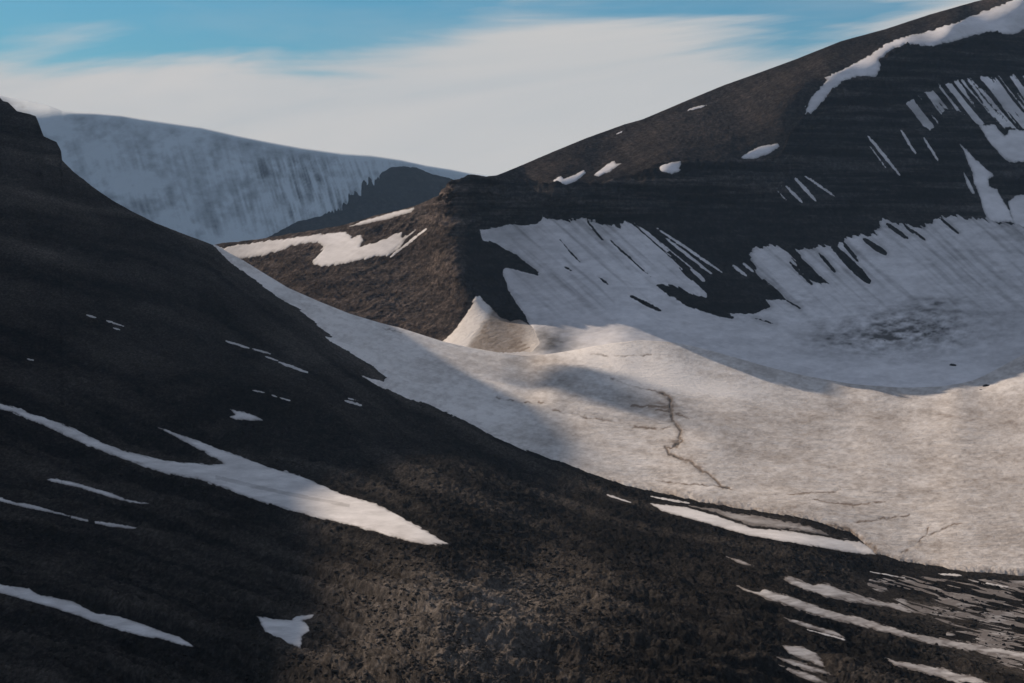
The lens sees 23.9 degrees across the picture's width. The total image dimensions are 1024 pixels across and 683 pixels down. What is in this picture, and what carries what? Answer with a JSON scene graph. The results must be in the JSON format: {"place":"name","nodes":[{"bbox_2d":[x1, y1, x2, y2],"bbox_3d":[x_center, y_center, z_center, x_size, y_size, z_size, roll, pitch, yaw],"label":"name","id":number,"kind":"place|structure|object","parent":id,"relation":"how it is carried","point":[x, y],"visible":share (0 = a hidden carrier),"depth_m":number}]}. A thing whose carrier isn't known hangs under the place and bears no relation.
{"place":"outdoors","nodes":[
{"label":"outdoors","id":0,"kind":"place"},
{"bbox_2d":[0,95,486,244],"bbox_3d":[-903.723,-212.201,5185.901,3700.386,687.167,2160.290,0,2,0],"label":"snow field","id":1,"kind":"structure","parent":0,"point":[212,187],"depth_m":4712.78},
{"bbox_2d":[267,166,452,237],"bbox_3d":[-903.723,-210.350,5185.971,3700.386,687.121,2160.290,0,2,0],"label":"mountain","id":2,"kind":"structure","parent":0,"point":[391,189],"depth_m":4699.01},
{"bbox_2d":[0,0,979,175],"label":"sky","id":3,"kind":"structure","parent":0,"point":[481,87]},
{"bbox_2d":[0,98,1023,682],"bbox_3d":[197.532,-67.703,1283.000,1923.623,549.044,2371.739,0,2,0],"label":"hillside terrain","id":4,"kind":"structure","parent":0,"point":[76,248],"depth_m":629.94},
{"bbox_2d":[0,497,69,516],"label":"snow patch","id":5,"kind":"object","parent":4,"relation":"on","point":[25,505],"visible":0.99,"depth_m":607.93},
{"bbox_2d":[71,516,87,521],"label":"snow patch","id":6,"kind":"object","parent":4,"relation":"on","point":[80,519],"visible":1,"depth_m":593.49},
{"bbox_2d":[0,584,192,646],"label":"snow patch","id":7,"kind":"object","parent":4,"relation":"on","point":[119,623],"visible":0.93,"depth_m":460.39},
{"bbox_2d":[47,478,148,503],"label":"snow patch","id":8,"kind":"object","parent":4,"relation":"on","point":[89,488],"visible":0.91,"depth_m":646.82},
{"bbox_2d":[106,320,123,326],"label":"snow streak","id":9,"kind":"object","parent":4,"relation":"on","point":[114,323],"visible":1,"depth_m":999.02},
{"bbox_2d":[95,521,136,528],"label":"snow patch","id":10,"kind":"object","parent":4,"relation":"on","point":[109,524],"visible":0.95,"depth_m":586.13},
{"bbox_2d":[0,404,447,545],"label":"snow patch","id":11,"kind":"object","parent":4,"relation":"on","point":[257,481],"visible":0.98,"depth_m":671.47},
{"bbox_2d":[226,340,248,348],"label":"snow streak","id":12,"kind":"object","parent":4,"relation":"on","point":[240,345],"visible":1,"depth_m":1039.83},
{"bbox_2d":[230,409,262,420],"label":"snow patch","id":13,"kind":"object","parent":4,"relation":"on","point":[239,415],"visible":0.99,"depth_m":830.28},
{"bbox_2d":[257,614,313,647],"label":"snow patch","id":14,"kind":"object","parent":4,"relation":"on","point":[294,630],"visible":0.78,"depth_m":427.64},
{"bbox_2d":[278,362,307,372],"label":"snow streak","id":15,"kind":"object","parent":4,"relation":"on","point":[291,366],"visible":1,"depth_m":991.23},
{"bbox_2d":[344,400,361,405],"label":"snow streak","id":16,"kind":"object","parent":4,"relation":"on","point":[352,402],"visible":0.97,"depth_m":930.52},
{"bbox_2d":[607,494,630,502],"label":"snow streak","id":17,"kind":"object","parent":4,"relation":"on","point":[612,496],"visible":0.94,"depth_m":806.29},
{"bbox_2d":[651,496,689,503],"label":"snow streak","id":18,"kind":"object","parent":4,"relation":"on","point":[673,500],"visible":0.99,"depth_m":827.10},
{"bbox_2d":[726,556,750,565],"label":"snow patch","id":19,"kind":"object","parent":4,"relation":"on","point":[740,561],"visible":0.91,"depth_m":617.54},
{"bbox_2d":[650,503,875,554],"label":"snow patch","id":20,"kind":"object","parent":4,"relation":"on","point":[859,547],"visible":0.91,"depth_m":737.99},
{"bbox_2d":[689,505,849,539],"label":"snow patch","id":21,"kind":"object","parent":4,"relation":"on","point":[755,520],"visible":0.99,"depth_m":770.40},
{"bbox_2d":[778,664,826,682],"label":"snow patch","id":22,"kind":"object","parent":4,"relation":"on","point":[807,676],"visible":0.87,"depth_m":416.24},
{"bbox_2d":[782,645,824,666],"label":"snow patch","id":23,"kind":"object","parent":4,"relation":"on","point":[802,652],"visible":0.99,"depth_m":443.38},
{"bbox_2d":[777,657,834,675],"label":"snow patch","id":24,"kind":"object","parent":4,"relation":"on","point":[802,665],"visible":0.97,"depth_m":427.78},
{"bbox_2d":[784,617,844,637],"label":"snow patch","id":25,"kind":"object","parent":4,"relation":"on","point":[823,630],"visible":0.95,"depth_m":489.51},
{"bbox_2d":[807,629,844,639],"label":"snow streak","id":26,"kind":"object","parent":4,"relation":"on","point":[827,634],"visible":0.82,"depth_m":483.56},
{"bbox_2d":[784,576,925,614],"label":"snow patch","id":27,"kind":"object","parent":4,"relation":"on","point":[827,590],"visible":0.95,"depth_m":584.16},
{"bbox_2d":[736,585,1023,658],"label":"snow patch","id":28,"kind":"object","parent":4,"relation":"on","point":[797,604],"visible":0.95,"depth_m":517.82},
{"bbox_2d":[885,657,987,682],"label":"snow patch","id":29,"kind":"object","parent":4,"relation":"on","point":[946,674],"visible":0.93,"depth_m":451.95},
{"bbox_2d":[867,575,1023,669],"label":"thin snow","id":30,"kind":"structure","parent":4,"relation":"on","point":[983,637],"depth_m":612.92},
{"bbox_2d":[938,573,961,575],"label":"snow streak","id":31,"kind":"object","parent":4,"relation":"on","point":[951,574],"visible":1,"depth_m":702.52},
{"bbox_2d":[213,245,1023,575],"bbox_3d":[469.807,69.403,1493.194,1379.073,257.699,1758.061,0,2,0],"label":"glacier","id":32,"kind":"object","parent":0,"point":[927,475],"visible":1,"depth_m":1117.40},
{"bbox_2d":[215,0,1023,340],"bbox_3d":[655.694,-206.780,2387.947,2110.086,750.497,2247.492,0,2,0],"label":"mountain terrain","id":33,"kind":"structure","parent":0,"point":[719,202],"depth_m":1895.06},
{"bbox_2d":[221,229,415,266],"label":"snow patch","id":34,"kind":"object","parent":33,"relation":"on","point":[340,247],"visible":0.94,"depth_m":1901.30},
{"bbox_2d":[349,207,413,226],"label":"snow patch","id":35,"kind":"object","parent":33,"relation":"on","point":[389,215],"visible":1,"depth_m":1886.72},
{"bbox_2d":[390,228,426,256],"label":"snow streak","id":36,"kind":"object","parent":33,"relation":"on","point":[407,243],"visible":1,"depth_m":1810.27},
{"bbox_2d":[443,296,538,352],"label":"snow horn","id":37,"kind":"object","parent":33,"relation":"on","point":[482,325],"visible":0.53,"depth_m":1547.99},
{"bbox_2d":[553,170,585,184],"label":"snow patch","id":38,"kind":"object","parent":33,"relation":"on","point":[571,179],"visible":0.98,"depth_m":1809.68},
{"bbox_2d":[595,161,620,176],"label":"snow patch","id":39,"kind":"object","parent":33,"relation":"on","point":[608,167],"visible":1,"depth_m":1898.11},
{"bbox_2d":[640,227,668,251],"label":"snow streak","id":40,"kind":"object","parent":33,"relation":"on","point":[655,240],"visible":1,"depth_m":1759.49},
{"bbox_2d":[660,161,680,173],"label":"snow patch","id":41,"kind":"object","parent":33,"relation":"on","point":[671,167],"visible":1,"depth_m":1836.83},
{"bbox_2d":[653,236,691,267],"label":"snow streak","id":42,"kind":"object","parent":33,"relation":"on","point":[675,254],"visible":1,"depth_m":1741.58},
{"bbox_2d":[657,228,721,272],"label":"snow streak","id":43,"kind":"object","parent":33,"relation":"on","point":[692,252],"visible":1,"depth_m":1756.07},
{"bbox_2d":[667,239,711,273],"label":"snow streak","id":44,"kind":"object","parent":33,"relation":"on","point":[689,256],"visible":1,"depth_m":1744.62},
{"bbox_2d":[688,105,704,110],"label":"snow streak","id":45,"kind":"object","parent":33,"relation":"on","point":[701,106],"visible":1,"depth_m":2156.97},
{"bbox_2d":[690,269,704,281],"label":"snow streak","id":46,"kind":"object","parent":33,"relation":"on","point":[698,275],"visible":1,"depth_m":1709.22},
{"bbox_2d":[732,265,746,275],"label":"snow streak","id":47,"kind":"object","parent":33,"relation":"on","point":[739,270],"visible":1,"depth_m":1743.32},
{"bbox_2d":[480,214,1023,387],"bbox_3d":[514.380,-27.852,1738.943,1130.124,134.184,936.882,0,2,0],"label":"snow field","id":48,"kind":"structure","parent":33,"relation":"on","point":[935,303],"depth_m":1669.88},
{"bbox_2d":[741,143,778,158],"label":"snow patch","id":49,"kind":"object","parent":33,"relation":"on","point":[757,152],"visible":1,"depth_m":1944.48},
{"bbox_2d":[785,186,802,202],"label":"snow streak","id":50,"kind":"object","parent":33,"relation":"on","point":[793,194],"visible":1,"depth_m":1890.34},
{"bbox_2d":[795,178,815,200],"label":"snow streak","id":51,"kind":"object","parent":33,"relation":"on","point":[804,188],"visible":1,"depth_m":1901.45},
{"bbox_2d":[804,176,833,195],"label":"snow streak","id":52,"kind":"object","parent":33,"relation":"on","point":[820,186],"visible":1,"depth_m":1909.91},
{"bbox_2d":[868,136,899,175],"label":"snow streak","id":53,"kind":"object","parent":33,"relation":"on","point":[883,154],"visible":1,"depth_m":1964.75},
{"bbox_2d":[900,130,915,153],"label":"snow streak","id":54,"kind":"object","parent":33,"relation":"on","point":[908,142],"visible":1,"depth_m":1996.38},
{"bbox_2d":[805,0,1023,114],"bbox_3d":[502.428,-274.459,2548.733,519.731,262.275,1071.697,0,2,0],"label":"snow patch","id":55,"kind":"object","parent":33,"relation":"on","point":[1007,17],"visible":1,"depth_m":2217.55},
{"bbox_2d":[924,137,937,160],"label":"snow streak","id":56,"kind":"object","parent":33,"relation":"on","point":[930,148],"visible":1,"depth_m":1999.01},
{"bbox_2d":[906,74,1023,129],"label":"gully snow","id":57,"kind":"structure","parent":33,"relation":"on","point":[1003,97],"depth_m":2080.68},
{"bbox_2d":[963,172,974,193],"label":"snow streak","id":58,"kind":"object","parent":33,"relation":"on","point":[968,183],"visible":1,"depth_m":1975.37},
{"bbox_2d":[960,145,1012,222],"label":"snow patch","id":59,"kind":"object","parent":33,"relation":"on","point":[995,208],"visible":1,"depth_m":1966.94},
{"bbox_2d":[979,124,1023,162],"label":"snow patch","id":60,"kind":"object","parent":33,"relation":"on","point":[1009,146],"visible":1,"depth_m":2030.57},
{"bbox_2d":[1008,194,1023,226],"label":"snow patch","id":61,"kind":"object","parent":33,"relation":"on","point":[1016,204],"visible":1,"depth_m":1950.80}
]}

